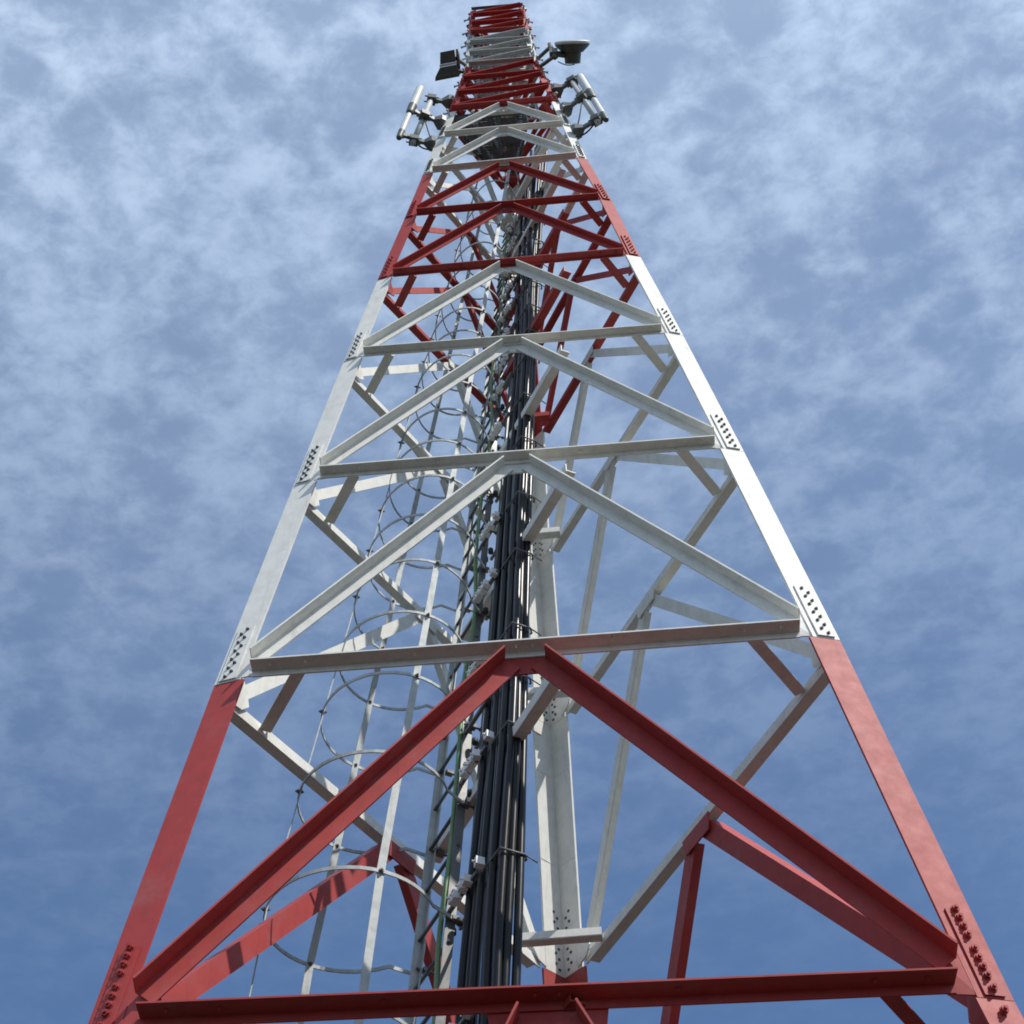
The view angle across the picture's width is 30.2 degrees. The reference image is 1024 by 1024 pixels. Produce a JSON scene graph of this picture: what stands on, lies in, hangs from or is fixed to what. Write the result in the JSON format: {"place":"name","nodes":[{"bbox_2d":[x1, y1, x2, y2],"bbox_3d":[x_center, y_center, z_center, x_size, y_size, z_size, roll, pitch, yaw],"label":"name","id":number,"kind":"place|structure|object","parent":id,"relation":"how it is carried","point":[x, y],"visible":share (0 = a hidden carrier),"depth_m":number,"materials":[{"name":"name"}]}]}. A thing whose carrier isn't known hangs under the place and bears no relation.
{"place":"outdoors","nodes":[
{"label":"outdoors","id":0,"kind":"place"},
{"bbox_2d":[0,0,1023,1023],"label":"sky","id":1,"kind":"structure","parent":0,"point":[204,204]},
{"bbox_3d":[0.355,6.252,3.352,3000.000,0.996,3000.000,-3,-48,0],"label":"ground","id":2,"kind":"structure","parent":0,"visible":0},
{"bbox_2d":[88,2,1023,1023],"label":"lattice tower","id":3,"kind":"structure","parent":2,"relation":"on","point":[172,982],"depth_m":8.95,"materials":[{"name":"red metal"}]},
{"bbox_2d":[248,170,518,1023],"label":"caged ladder","id":4,"kind":"object","parent":3,"relation":"attached to","point":[418,973],"visible":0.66,"depth_m":9.54,"materials":[{"name":"metal"}]},
{"bbox_2d":[432,231,508,1023],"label":"earth cable","id":5,"kind":"object","parent":4,"relation":"attached to","point":[446,877],"visible":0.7,"depth_m":9.27,"materials":[{"name":"black rubber"}]},
{"bbox_2d":[406,93,452,151],"bbox_3d":[-0.564,-2.697,13.098,0.336,0.797,0.119,15,-51,-15],"label":"antenna mount","id":6,"kind":"object","parent":3,"relation":"attached to","point":[425,116],"visible":1,"depth_m":13.07,"materials":[{"name":"metal"}]},
{"bbox_2d":[396,112,411,139],"bbox_3d":[-0.723,-2.629,12.934,0.129,0.330,0.052,8,-49,-9],"label":"tube antenna","id":7,"kind":"object","parent":6,"relation":"attached to","point":[402,134],"visible":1,"depth_m":12.88,"materials":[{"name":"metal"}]},
{"bbox_2d":[406,85,423,115],"bbox_3d":[-0.664,-2.862,13.206,0.140,0.370,0.079,17,-51,-16],"label":"tube antenna","id":8,"kind":"object","parent":6,"relation":"attached to","point":[414,101],"visible":1,"depth_m":13.15,"materials":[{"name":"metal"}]},
{"bbox_2d":[435,49,466,80],"bbox_3d":[-0.447,-3.254,13.827,0.237,0.198,0.242,-3,-48,0],"label":"box antenna","id":9,"kind":"object","parent":3,"relation":"attached to","point":[447,58],"visible":0.99,"depth_m":13.78,"materials":[{"name":"metal"}]},
{"bbox_2d":[451,110,527,174],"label":"work platform","id":10,"kind":"structure","parent":3,"relation":"attached to","point":[499,147],"depth_m":13.35,"materials":[{"name":"metal"}]},
{"bbox_2d":[446,177,549,1023],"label":"cable hanger run","id":11,"kind":"object","parent":3,"relation":"attached to","point":[466,881],"visible":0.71,"depth_m":10.12,"materials":[{"name":"metal"}]},
{"bbox_2d":[455,164,527,1023],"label":"feeder cable","id":12,"kind":"object","parent":11,"relation":"attached to","point":[461,981],"visible":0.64,"depth_m":9.14,"materials":[{"name":"black rubber"}]},
{"bbox_2d":[465,189,530,1023],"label":"feeder cable","id":13,"kind":"object","parent":11,"relation":"attached to","point":[471,930],"visible":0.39,"depth_m":8.52,"materials":[{"name":"black rubber"}]},
{"bbox_2d":[467,150,532,1023],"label":"feeder cable","id":14,"kind":"object","parent":11,"relation":"attached to","point":[476,955],"visible":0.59,"depth_m":8.84,"materials":[{"name":"black rubber"}]},
{"bbox_2d":[478,147,535,1023],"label":"feeder cable","id":15,"kind":"object","parent":11,"relation":"attached to","point":[495,768],"visible":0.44,"depth_m":8.78,"materials":[{"name":"black rubber"}]},
{"bbox_2d":[480,145,537,1023],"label":"feeder cable","id":16,"kind":"object","parent":11,"relation":"attached to","point":[487,975],"visible":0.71,"depth_m":8.78,"materials":[{"name":"black rubber"}]},
{"bbox_2d":[492,136,542,985],"bbox_3d":[-0.053,1.480,8.355,1.263,13.603,0.219,26,-54,-23],"label":"feeder cable","id":17,"kind":"object","parent":11,"relation":"attached to","point":[500,905],"visible":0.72,"depth_m":8.69,"materials":[{"name":"black rubber"}]},
{"bbox_2d":[502,162,542,985],"bbox_3d":[-0.024,1.489,8.365,1.248,13.603,0.224,26,-54,-23],"label":"feeder cable","id":18,"kind":"object","parent":11,"relation":"attached to","point":[508,923],"visible":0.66,"depth_m":8.47,"materials":[{"name":"black rubber"}]},
{"bbox_2d":[511,150,547,985],"bbox_3d":[0.012,1.499,8.375,1.234,13.603,0.239,26,-54,-23],"label":"feeder cable","id":19,"kind":"object","parent":11,"relation":"attached to","point":[518,922],"visible":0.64,"depth_m":8.55,"materials":[{"name":"black rubber"}]},
{"bbox_2d":[471,25,544,128],"bbox_3d":[-0.065,-3.226,14.018,0.549,1.650,0.063,-3,-48,0],"label":"mast ladder","id":20,"kind":"object","parent":3,"relation":"attached to","point":[530,105],"visible":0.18,"depth_m":13.92,"materials":[{"name":"metal"}]},
{"bbox_2d":[537,40,589,67],"bbox_3d":[0.374,-3.364,13.833,0.395,0.300,0.227,-3,-48,0],"label":"dish antenna","id":21,"kind":"object","parent":3,"relation":"attached to","point":[570,51],"visible":1,"depth_m":13.77,"materials":[{"name":"metal"}]},
{"bbox_2d":[550,75,602,139],"bbox_3d":[0.449,-2.801,13.042,0.360,0.843,0.094,-30,-54,22],"label":"antenna mount","id":22,"kind":"object","parent":3,"relation":"attached to","point":[578,129],"visible":0.99,"depth_m":13.02,"materials":[{"name":"metal"}]},
{"bbox_2d":[576,73,595,100],"bbox_3d":[0.514,-2.951,13.184,0.130,0.393,0.061,-25,-52,19],"label":"tube antenna","id":23,"kind":"object","parent":22,"relation":"attached to","point":[582,81],"visible":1,"depth_m":13.15,"materials":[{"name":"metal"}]},
{"bbox_2d":[591,97,608,122],"bbox_3d":[0.596,-2.730,12.877,0.107,0.351,0.058,-13,-49,9],"label":"tube antenna","id":24,"kind":"object","parent":22,"relation":"attached to","point":[598,108],"visible":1,"depth_m":12.84,"materials":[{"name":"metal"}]}
]}

